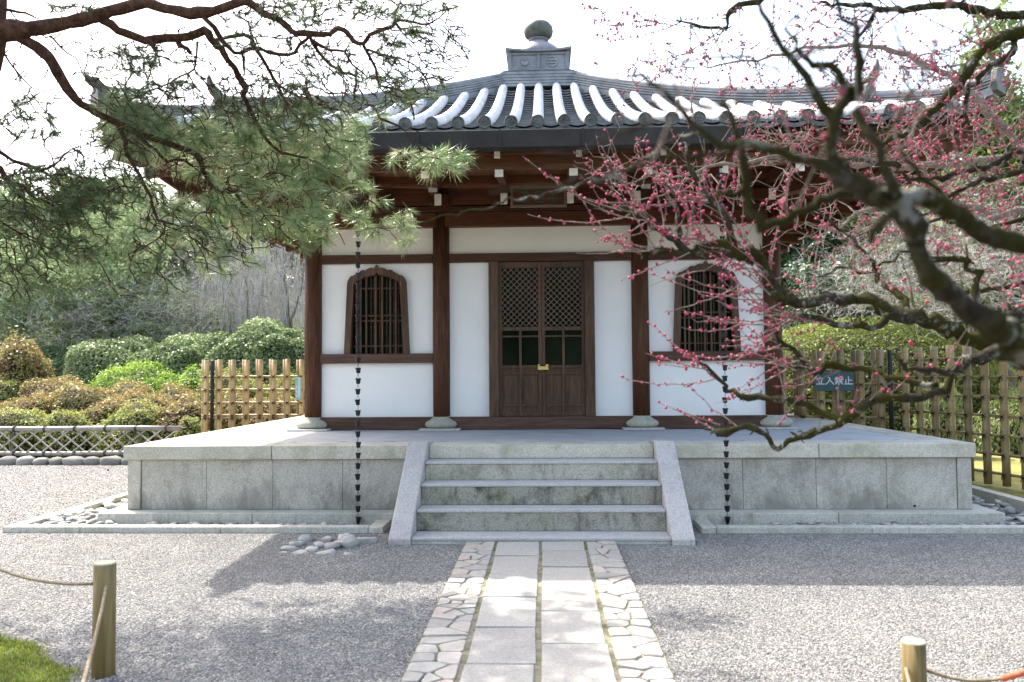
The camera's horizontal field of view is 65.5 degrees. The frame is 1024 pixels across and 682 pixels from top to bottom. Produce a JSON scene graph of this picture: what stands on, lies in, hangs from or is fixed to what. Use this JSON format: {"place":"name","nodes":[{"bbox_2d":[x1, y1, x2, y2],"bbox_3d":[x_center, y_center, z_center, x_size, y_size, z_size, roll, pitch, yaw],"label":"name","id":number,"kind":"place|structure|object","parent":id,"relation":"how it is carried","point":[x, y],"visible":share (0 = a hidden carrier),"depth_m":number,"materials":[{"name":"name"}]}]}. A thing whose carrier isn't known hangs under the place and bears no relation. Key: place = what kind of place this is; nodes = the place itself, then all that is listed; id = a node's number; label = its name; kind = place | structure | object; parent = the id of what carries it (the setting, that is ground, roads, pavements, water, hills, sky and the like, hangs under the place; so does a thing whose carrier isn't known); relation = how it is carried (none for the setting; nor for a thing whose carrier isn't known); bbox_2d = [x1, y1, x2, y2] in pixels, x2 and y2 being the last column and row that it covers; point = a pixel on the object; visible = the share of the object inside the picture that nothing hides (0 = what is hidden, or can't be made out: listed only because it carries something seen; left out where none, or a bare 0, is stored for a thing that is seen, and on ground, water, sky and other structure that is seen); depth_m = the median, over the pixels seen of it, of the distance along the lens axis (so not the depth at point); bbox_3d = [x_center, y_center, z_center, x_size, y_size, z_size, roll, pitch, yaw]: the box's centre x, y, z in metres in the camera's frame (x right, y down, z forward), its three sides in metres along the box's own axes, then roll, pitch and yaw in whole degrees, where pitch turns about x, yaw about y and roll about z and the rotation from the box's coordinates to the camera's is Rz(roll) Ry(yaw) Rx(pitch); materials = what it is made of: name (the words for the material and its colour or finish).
{"place":"outdoors","nodes":[
{"label":"outdoors","id":0,"kind":"place"},
{"bbox_2d":[0,465,127,549],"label":"gravel","id":1,"kind":"structure","parent":0,"point":[27,492],"depth_m":10.10,"materials":[{"name":"gravel"}]},
{"bbox_2d":[35,455,101,458],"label":"ground","id":2,"kind":"structure","parent":0,"point":[85,457],"depth_m":15.04,"materials":[{"name":"gravel"}]},
{"bbox_2d":[0,373,24,405],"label":"azalea","id":3,"kind":"object","parent":2,"relation":"on","point":[8,390],"visible":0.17,"depth_m":18.37,"materials":[{"name":"green plant"}]},
{"bbox_2d":[0,407,47,457],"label":"azalea","id":4,"kind":"object","parent":2,"relation":"on","point":[13,417],"visible":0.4,"depth_m":15.14,"materials":[{"name":"green plant"}]},
{"bbox_2d":[0,327,55,393],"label":"red topped shrub","id":5,"kind":"object","parent":2,"relation":"on","point":[21,364],"visible":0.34,"depth_m":19.19,"materials":[{"name":"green plant"}]},
{"bbox_2d":[0,389,55,417],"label":"azalea","id":6,"kind":"object","parent":2,"relation":"on","point":[39,401],"visible":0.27,"depth_m":17.08,"materials":[{"name":"brown plant"}]},
{"bbox_2d":[2,314,69,346],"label":"tall shrub","id":7,"kind":"object","parent":2,"relation":"on","point":[38,332],"visible":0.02,"depth_m":30.76,"materials":[{"name":"green plant"}]},
{"bbox_2d":[16,374,89,398],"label":"azalea","id":8,"kind":"object","parent":2,"relation":"on","point":[49,386],"visible":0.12,"depth_m":18.57,"materials":[{"name":"brown plant"}]},
{"bbox_2d":[0,277,108,350],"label":"bare tree","id":9,"kind":"object","parent":2,"relation":"on","point":[63,333],"visible":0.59,"depth_m":23.95,"materials":[{"name":"grey plant"}]},
{"bbox_2d":[30,341,86,377],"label":"hedge","id":10,"kind":"object","parent":2,"relation":"on","point":[56,354],"visible":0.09,"depth_m":23.12,"materials":[{"name":"green plant"}]},
{"bbox_2d":[0,238,121,354],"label":"pine tree","id":11,"kind":"object","parent":2,"relation":"on","point":[12,321],"visible":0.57,"depth_m":24.46,"materials":[{"name":"green plant"}]},
{"bbox_2d":[0,249,123,345],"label":"bare tree","id":12,"kind":"object","parent":2,"relation":"on","point":[61,315],"visible":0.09,"depth_m":27.79,"materials":[{"name":"grey plant"}]},
{"bbox_2d":[35,406,96,457],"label":"azalea","id":13,"kind":"object","parent":2,"relation":"on","point":[68,418],"visible":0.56,"depth_m":15.25,"materials":[{"name":"green plant"}]},
{"bbox_2d":[45,319,99,345],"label":"tall shrub","id":14,"kind":"object","parent":2,"relation":"on","point":[48,342],"visible":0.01,"depth_m":29.72,"materials":[{"name":"green plant"}]},
{"bbox_2d":[47,380,116,415],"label":"azalea","id":15,"kind":"object","parent":2,"relation":"on","point":[74,398],"visible":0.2,"depth_m":17.42,"materials":[{"name":"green plant"}]},
{"bbox_2d":[10,196,192,343],"bbox_3d":[-13.637,-1.086,26.356,4.513,7.625,4.959,-3,-3,45],"label":"pine tree","id":16,"kind":"object","parent":2,"relation":"on","point":[112,266],"visible":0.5,"depth_m":26.17,"materials":[{"name":"green plant"}]},
{"bbox_2d":[81,394,128,424],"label":"azalea","id":17,"kind":"object","parent":2,"relation":"on","point":[99,411],"visible":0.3,"depth_m":15.99,"materials":[{"name":"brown plant"}]},
{"bbox_2d":[58,334,158,386],"bbox_3d":[-11.059,2.262,22.852,3.958,5.018,3.914,-1,-2,2],"label":"hedge","id":18,"kind":"object","parent":2,"relation":"on","point":[82,359],"visible":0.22,"depth_m":21.75,"materials":[{"name":"green plant"}]},
{"bbox_2d":[89,395,165,457],"bbox_3d":[-7.375,2.002,15.623,1.661,1.867,1.861,-1,-2,2],"label":"azalea","id":19,"kind":"object","parent":2,"relation":"on","point":[141,414],"visible":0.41,"depth_m":15.20,"materials":[{"name":"green plant"}]},
{"bbox_2d":[106,377,153,399],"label":"azalea","id":20,"kind":"object","parent":2,"relation":"on","point":[122,389],"visible":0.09,"depth_m":19.09,"materials":[{"name":"brown plant"}]},
{"bbox_2d":[84,353,189,393],"bbox_3d":[-9.470,2.115,20.578,3.959,3.645,3.549,-1,-2,2],"label":"bright shrub","id":21,"kind":"object","parent":2,"relation":"on","point":[154,379],"visible":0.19,"depth_m":20.32,"materials":[{"name":"green plant"}]},
{"bbox_2d":[61,270,220,346],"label":"bare tree","id":22,"kind":"object","parent":2,"relation":"on","point":[128,317],"visible":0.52,"depth_m":25.04,"materials":[{"name":"grey plant"}]},
{"bbox_2d":[114,386,175,411],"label":"azalea","id":23,"kind":"object","parent":2,"relation":"on","point":[162,401],"visible":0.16,"depth_m":17.41,"materials":[{"name":"brown plant"}]},
{"bbox_2d":[83,288,245,343],"bbox_3d":[-11.729,0.462,27.391,5.620,4.575,5.114,-2,-3,38],"label":"bush","id":24,"kind":"object","parent":2,"relation":"on","point":[137,327],"visible":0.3,"depth_m":26.28,"materials":[{"name":"green plant"}]},
{"bbox_2d":[122,332,210,378],"bbox_3d":[-9.577,2.213,22.290,3.254,4.933,3.191,-1,-2,2],"label":"hedge","id":25,"kind":"object","parent":2,"relation":"on","point":[176,353],"visible":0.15,"depth_m":21.66,"materials":[{"name":"green plant"}]},
{"bbox_2d":[153,381,199,403],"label":"azalea","id":26,"kind":"object","parent":2,"relation":"on","point":[173,393],"visible":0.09,"depth_m":18.50,"materials":[{"name":"brown plant"}]},
{"bbox_2d":[150,391,214,440],"bbox_3d":[-6.571,2.005,15.790,1.424,2.014,1.480,-1,-2,2],"label":"azalea","id":27,"kind":"object","parent":2,"relation":"on","point":[173,414],"visible":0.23,"depth_m":15.50,"materials":[{"name":"brown plant"}]},
{"bbox_2d":[123,272,245,341],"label":"bare tree","id":28,"kind":"object","parent":2,"relation":"on","point":[187,310],"visible":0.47,"depth_m":25.58,"materials":[{"name":"grey plant"}]},
{"bbox_2d":[174,415,209,437],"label":"azalea","id":29,"kind":"object","parent":2,"relation":"on","point":[190,426],"visible":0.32,"depth_m":15.02,"materials":[{"name":"green plant"}]},
{"bbox_2d":[174,358,209,396],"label":"bright shrub","id":30,"kind":"object","parent":2,"relation":"on","point":[191,380],"visible":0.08,"depth_m":20.10,"materials":[{"name":"green plant"}]},
{"bbox_2d":[183,330,229,349],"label":"hedge","id":31,"kind":"object","parent":2,"relation":"on","point":[211,340],"visible":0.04,"depth_m":23.45,"materials":[{"name":"green plant"}]},
{"bbox_2d":[159,264,269,333],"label":"weeping tree","id":32,"kind":"object","parent":2,"relation":"on","point":[208,291],"visible":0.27,"depth_m":28.89,"materials":[{"name":"grey plant"}]},
{"bbox_2d":[154,224,302,335],"bbox_3d":[-9.639,-0.724,27.551,5.583,7.012,4.992,1,-3,-22],"label":"bare tree","id":33,"kind":"object","parent":2,"relation":"on","point":[230,331],"visible":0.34,"depth_m":26.90,"materials":[{"name":"grey plant"}]},
{"bbox_2d":[208,391,253,429],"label":"azalea","id":34,"kind":"object","parent":2,"relation":"on","point":[225,410],"visible":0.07,"depth_m":16.26,"materials":[{"name":"brown plant"}]},
{"bbox_2d":[194,367,268,406],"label":"azalea","id":35,"kind":"object","parent":2,"relation":"on","point":[225,385],"visible":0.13,"depth_m":18.77,"materials":[{"name":"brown plant"}]},
{"bbox_2d":[193,316,300,396],"bbox_3d":[-7.025,2.175,21.968,3.738,5.797,3.712,-1,-2,2],"label":"hedge","id":36,"kind":"object","parent":2,"relation":"on","point":[247,342],"visible":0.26,"depth_m":21.13,"materials":[{"name":"green plant"}]},
{"bbox_2d":[197,237,304,332],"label":"weeping tree","id":37,"kind":"object","parent":2,"relation":"on","point":[256,283],"visible":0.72,"depth_m":25.35,"materials":[{"name":"grey plant"}]},
{"bbox_2d":[201,359,303,432],"bbox_3d":[-4.073,1.206,14.426,3.200,1.764,0.176,-1,-2,2],"label":"bamboo fence","id":38,"kind":"object","parent":2,"relation":"on","point":[245,402],"visible":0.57,"depth_m":14.43,"materials":[{"name":"wood"}]},
{"bbox_2d":[295,377,301,399],"bbox_3d":[-3.845,0.855,14.334,0.110,0.404,0.020,-1,-2,2],"label":"notice sign","id":39,"kind":"object","parent":38,"relation":"attached to","point":[298,388],"visible":1,"depth_m":14.33,"materials":[{"name":"plastic"}]},
{"bbox_2d":[237,391,295,426],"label":"azalea","id":40,"kind":"object","parent":2,"relation":"on","point":[252,409],"visible":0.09,"depth_m":16.32,"materials":[{"name":"brown plant"}]},
{"bbox_2d":[242,237,304,327],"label":"bare tree","id":41,"kind":"object","parent":2,"relation":"on","point":[278,280],"visible":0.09,"depth_m":30.05,"materials":[{"name":"grey plant"}]},
{"bbox_2d":[263,367,295,398],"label":"azalea","id":42,"kind":"object","parent":2,"relation":"on","point":[292,383],"visible":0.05,"depth_m":18.80,"materials":[{"name":"green plant"}]},
{"bbox_2d":[276,328,303,380],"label":"hedge","id":43,"kind":"object","parent":2,"relation":"on","point":[298,349],"visible":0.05,"depth_m":21.41,"materials":[{"name":"green plant"}]},
{"bbox_2d":[97,413,1005,524],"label":"stone platform","id":44,"kind":"structure","parent":2,"relation":"on","point":[274,472],"depth_m":7.71,"materials":[{"name":"stone"}]},
{"bbox_2d":[84,19,1010,431],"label":"temple hall","id":45,"kind":"structure","parent":44,"relation":"on","point":[508,313],"depth_m":9.90,"materials":[{"name":"paint"}]},
{"bbox_2d":[354,168,361,524],"bbox_3d":[-1.465,0.049,7.580,0.110,3.502,0.110,-1,-2,2],"label":"rain chain","id":46,"kind":"object","parent":45,"relation":"hanging from","point":[358,360],"visible":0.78,"depth_m":7.56,"materials":[{"name":"metal"}]},
{"bbox_2d":[344,264,409,353],"bbox_3d":[-1.697,-0.400,10.054,0.824,1.126,0.133,-1,-2,2],"label":"window","id":47,"kind":"structure","parent":45,"relation":"in","point":[384,321],"depth_m":10.05,"materials":[{"name":"brown wood"}]},
{"bbox_2d":[498,262,547,415],"bbox_3d":[0.143,-0.028,9.935,0.614,1.920,0.075,-1,-2,2],"label":"door","id":48,"kind":"structure","parent":45,"relation":"in","point":[521,367],"depth_m":9.95,"materials":[{"name":"brown wood"}]},
{"bbox_2d":[541,261,585,415],"bbox_3d":[0.640,-0.032,9.927,0.533,1.920,0.050,-1,-2,2],"label":"door","id":49,"kind":"structure","parent":45,"relation":"in","point":[562,283],"depth_m":9.92,"materials":[{"name":"brown wood"}]},
{"bbox_2d":[673,260,740,350],"bbox_3d":[2.404,-0.437,9.890,0.824,1.126,0.133,-1,-2,2],"label":"window","id":50,"kind":"structure","parent":45,"relation":"in","point":[685,339],"depth_m":9.89,"materials":[{"name":"brown wood"}]},
{"bbox_2d":[718,161,730,524],"bbox_3d":[1.983,0.018,7.442,0.110,3.502,0.110,-1,-2,2],"label":"rain chain","id":51,"kind":"object","parent":45,"relation":"hanging from","point":[726,453],"visible":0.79,"depth_m":7.42,"materials":[{"name":"metal"}]},
{"bbox_2d":[17,283,785,331],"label":"hill","id":52,"kind":"structure","parent":0,"point":[295,321],"depth_m":52.84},
{"bbox_2d":[0,219,35,317],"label":"evergreen tree","id":53,"kind":"object","parent":52,"relation":"on","point":[1,227],"visible":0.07,"depth_m":35.69,"materials":[{"name":"green plant"}]},
{"bbox_2d":[0,178,55,296],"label":"pine tree","id":54,"kind":"object","parent":52,"relation":"on","point":[6,227],"visible":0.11,"depth_m":38.75,"materials":[{"name":"green plant"}]},
{"bbox_2d":[15,177,97,321],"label":"evergreen tree","id":55,"kind":"object","parent":52,"relation":"on","point":[54,205],"depth_m":40.70,"materials":[{"name":"green plant"}]},
{"bbox_2d":[15,213,152,328],"bbox_3d":[-16.844,-1.868,32.353,5.985,8.407,6.694,0,-2,-7],"label":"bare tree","id":56,"kind":"object","parent":52,"relation":"on","point":[85,278],"visible":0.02,"depth_m":31.43,"materials":[{"name":"grey plant"}]},
{"bbox_2d":[31,143,164,196],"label":"bare tree","id":57,"kind":"object","parent":52,"relation":"on","point":[89,167],"visible":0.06,"depth_m":47.06,"materials":[{"name":"grey plant"}]},
{"bbox_2d":[35,175,208,326],"bbox_3d":[-15.477,-2.206,32.139,5.694,9.112,6.074,-2,-3,38],"label":"evergreen tree","id":58,"kind":"object","parent":52,"relation":"on","point":[161,187],"visible":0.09,"depth_m":31.98,"materials":[{"name":"green plant"}]},
{"bbox_2d":[33,165,234,319],"bbox_3d":[-14.016,-2.223,30.365,6.917,9.716,7.736,0,-2,-13],"label":"tree","id":59,"kind":"object","parent":52,"relation":"on","point":[159,231],"visible":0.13,"depth_m":30.11,"materials":[{"name":"green plant"}]},
{"bbox_2d":[153,214,279,328],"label":"tree","id":60,"kind":"object","parent":52,"relation":"on","point":[221,229],"visible":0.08,"depth_m":32.56,"materials":[{"name":"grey plant"}]},
{"bbox_2d":[166,206,274,294],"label":"evergreen tree","id":61,"kind":"object","parent":52,"relation":"on","point":[202,226],"visible":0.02,"depth_m":42.59,"materials":[{"name":"green plant"}]},
{"bbox_2d":[167,189,278,257],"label":"pine tree","id":62,"kind":"object","parent":52,"relation":"on","point":[192,202],"visible":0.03,"depth_m":45.81,"materials":[{"name":"green plant"}]},
{"bbox_2d":[241,231,304,325],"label":"evergreen tree","id":63,"kind":"object","parent":52,"relation":"on","point":[290,254],"visible":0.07,"depth_m":45.67,"materials":[{"name":"green plant"}]},
{"bbox_2d":[780,218,863,307],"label":"evergreen tree","id":64,"kind":"object","parent":52,"relation":"on","point":[785,257],"visible":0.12,"depth_m":29.49,"materials":[{"name":"green plant"}]},
{"bbox_2d":[805,206,951,305],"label":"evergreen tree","id":65,"kind":"object","parent":52,"relation":"on","point":[853,221],"visible":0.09,"depth_m":27.91,"materials":[{"name":"green plant"}]},
{"bbox_2d":[864,168,969,214],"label":"evergreen tree","id":66,"kind":"object","parent":52,"relation":"on","point":[929,172],"visible":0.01,"depth_m":38.60,"materials":[{"name":"green plant"}]},
{"bbox_2d":[881,180,955,290],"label":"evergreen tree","id":67,"kind":"object","parent":52,"relation":"on","point":[925,210],"visible":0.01,"depth_m":28.11,"materials":[{"name":"green plant"}]},
{"bbox_2d":[0,534,1023,681],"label":"gravel","id":68,"kind":"structure","parent":0,"point":[718,608],"depth_m":4.90,"materials":[{"name":"gravel"}]},
{"bbox_2d":[901,505,926,681],"bbox_3d":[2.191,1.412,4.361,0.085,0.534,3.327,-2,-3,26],"label":"rope post","id":69,"kind":"object","parent":68,"relation":"on","point":[913,656],"visible":0.98,"depth_m":2.88,"materials":[{"name":"brown wood"}]},
{"bbox_2d":[904,667,910,681],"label":"rope","id":70,"kind":"object","parent":69,"relation":"attached to","point":[907,674],"visible":1,"depth_m":2.82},
{"bbox_2d":[927,668,1023,681],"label":"rope","id":71,"kind":"object","parent":69,"relation":"attached to","point":[1012,675],"visible":0.94,"depth_m":2.86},
{"bbox_2d":[0,497,1023,654],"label":"gravel court","id":72,"kind":"object","parent":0,"point":[11,631],"depth_m":6.97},
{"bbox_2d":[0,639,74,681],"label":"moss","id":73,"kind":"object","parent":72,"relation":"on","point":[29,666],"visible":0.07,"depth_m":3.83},
{"bbox_2d":[0,627,95,681],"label":"moss","id":74,"kind":"object","parent":72,"relation":"on","point":[10,642],"visible":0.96,"depth_m":3.89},
{"bbox_2d":[0,456,127,464],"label":"stone edging","id":75,"kind":"object","parent":72,"relation":"on","point":[70,460],"visible":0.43,"depth_m":12.89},
{"bbox_2d":[0,423,181,455],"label":"lattice fence","id":76,"kind":"object","parent":72,"relation":"on","point":[139,430],"visible":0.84,"depth_m":13.33,"materials":[{"name":"grey wood"}]},
{"bbox_2d":[91,469,116,679],"bbox_3d":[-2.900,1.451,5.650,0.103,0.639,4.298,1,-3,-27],"label":"rope post","id":77,"kind":"object","parent":72,"relation":"on","point":[103,665],"visible":0.97,"depth_m":3.75,"materials":[{"name":"brown wood"}]},
{"bbox_2d":[0,568,92,585],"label":"rope","id":78,"kind":"object","parent":77,"relation":"attached to","point":[50,582],"visible":0.95,"depth_m":4.10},
{"bbox_2d":[81,584,107,681],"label":"rope","id":79,"kind":"object","parent":77,"relation":"attached to","point":[88,663],"visible":1,"depth_m":3.11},
{"bbox_2d":[2,492,390,532],"bbox_3d":[-2.786,1.904,10.406,3.510,0.233,6.381,-1,-2,2],"label":"drain trough","id":80,"kind":"object","parent":72,"relation":"on","point":[82,518],"visible":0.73,"depth_m":7.28,"materials":[{"name":"granite"},{"name":"grey pebbles"}]},
{"bbox_2d":[0,0,477,316],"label":"pine tree","id":81,"kind":"object","parent":72,"relation":"on","point":[129,120],"visible":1,"depth_m":5.47,"materials":[{"name":"green plant"}]},
{"bbox_2d":[278,533,377,554],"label":"loose stones","id":82,"kind":"object","parent":72,"relation":"on","point":[346,540],"visible":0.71,"depth_m":6.57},
{"bbox_2d":[400,541,675,681],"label":"path","id":83,"kind":"structure","parent":72,"relation":"on","point":[558,611],"depth_m":4.46,"materials":[{"name":"stone"}]},
{"bbox_2d":[388,440,694,544],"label":"stone steps","id":84,"kind":"structure","parent":72,"relation":"on","point":[616,500],"depth_m":7.14,"materials":[{"name":"stone"}]},
{"bbox_2d":[419,0,1023,451],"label":"plum tree","id":85,"kind":"object","parent":72,"relation":"on","point":[997,334],"visible":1,"depth_m":2.96,"materials":[{"name":"pink plant"}]},
{"bbox_2d":[783,349,899,429],"bbox_3d":[4.420,1.019,11.572,2.189,1.773,0.180,-1,-3,21],"label":"bamboo fence","id":86,"kind":"object","parent":72,"relation":"on","point":[876,385],"visible":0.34,"depth_m":11.39,"materials":[{"name":"wood"}]},
{"bbox_2d":[814,371,853,390],"bbox_3d":[4.615,0.569,11.411,0.530,0.286,0.016,-1,-3,21],"label":"warning sign","id":87,"kind":"object","parent":86,"relation":"attached to","point":[830,382],"visible":0.7,"depth_m":11.40,"materials":[{"name":"blue plastic"}]},
{"bbox_2d":[694,485,1023,533],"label":"drain trough","id":88,"kind":"object","parent":72,"relation":"on","point":[1006,504],"visible":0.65,"depth_m":7.03,"materials":[{"name":"stone"}]},
{"bbox_2d":[900,345,1023,489],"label":"bamboo fence","id":89,"kind":"object","parent":72,"relation":"on","point":[985,396],"visible":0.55,"depth_m":10.03,"materials":[{"name":"wood"}]},
{"bbox_2d":[0,0,1023,281],"label":"sky","id":90,"kind":"structure","parent":0,"point":[496,25],"materials":[{"name":"white"}]},
{"bbox_2d":[972,453,1023,496],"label":"moss lawn","id":91,"kind":"structure","parent":0,"point":[1015,489],"depth_m":10.62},
{"bbox_2d":[781,256,880,338],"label":"evergreen tree","id":92,"kind":"object","parent":91,"relation":"on","point":[810,270],"visible":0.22,"depth_m":21.25,"materials":[{"name":"green plant"}]},
{"bbox_2d":[781,217,942,332],"bbox_3d":[7.923,-0.377,18.196,3.676,5.159,3.594,1,-3,-38],"label":"bare tree","id":93,"kind":"object","parent":91,"relation":"on","point":[864,290],"visible":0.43,"depth_m":18.18,"materials":[{"name":"grey plant"}]},
{"bbox_2d":[830,264,946,335],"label":"evergreen tree","id":94,"kind":"object","parent":91,"relation":"on","point":[888,296],"visible":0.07,"depth_m":21.98,"materials":[{"name":"green plant"}]},
{"bbox_2d":[782,314,1017,445],"bbox_3d":[7.772,1.889,17.095,6.821,4.966,4.574,-1,-2,2],"label":"clipped mound","id":95,"kind":"object","parent":91,"relation":"on","point":[847,341],"visible":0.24,"depth_m":15.85,"materials":[{"name":"green plant"}]},
{"bbox_2d":[822,209,1021,347],"bbox_3d":[8.607,-0.400,16.798,4.114,5.167,3.678,-1,-3,18],"label":"bare tree","id":96,"kind":"object","parent":91,"relation":"on","point":[911,295],"visible":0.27,"depth_m":16.55,"materials":[{"name":"grey plant"}]},
{"bbox_2d":[844,175,1020,331],"bbox_3d":[11.177,-1.044,20.746,4.743,6.656,4.637,-1,-3,24],"label":"bare tree","id":97,"kind":"object","parent":91,"relation":"on","point":[928,250],"visible":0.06,"depth_m":20.74,"materials":[{"name":"grey plant"}]},
{"bbox_2d":[910,382,964,440],"bbox_3d":[7.243,1.832,13.440,0.972,2.445,1.128,-1,-2,4],"label":"loose shrub","id":98,"kind":"object","parent":91,"relation":"on","point":[960,424],"visible":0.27,"depth_m":13.21,"materials":[{"name":"green plant"}]},
{"bbox_2d":[873,173,1023,388],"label":"bare tree","id":99,"kind":"object","parent":91,"relation":"on","point":[973,351],"visible":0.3,"depth_m":15.43,"materials":[{"name":"grey plant"}]},
{"bbox_2d":[890,201,1023,369],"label":"evergreen tree","id":100,"kind":"object","parent":91,"relation":"on","point":[992,282],"visible":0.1,"depth_m":18.82,"materials":[{"name":"green plant"}]},
{"bbox_2d":[906,179,1023,390],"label":"bare tree","id":101,"kind":"object","parent":91,"relation":"on","point":[1010,372],"visible":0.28,"depth_m":14.74,"materials":[{"name":"grey plant"}]},
{"bbox_2d":[923,0,1023,294],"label":"conifer","id":102,"kind":"object","parent":91,"relation":"on","point":[1006,117],"visible":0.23,"depth_m":23.23,"materials":[{"name":"green plant"}]},
{"bbox_2d":[973,388,1020,454],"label":"loose shrub","id":103,"kind":"object","parent":91,"relation":"on","point":[1014,426],"visible":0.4,"depth_m":13.83,"materials":[{"name":"green plant"}]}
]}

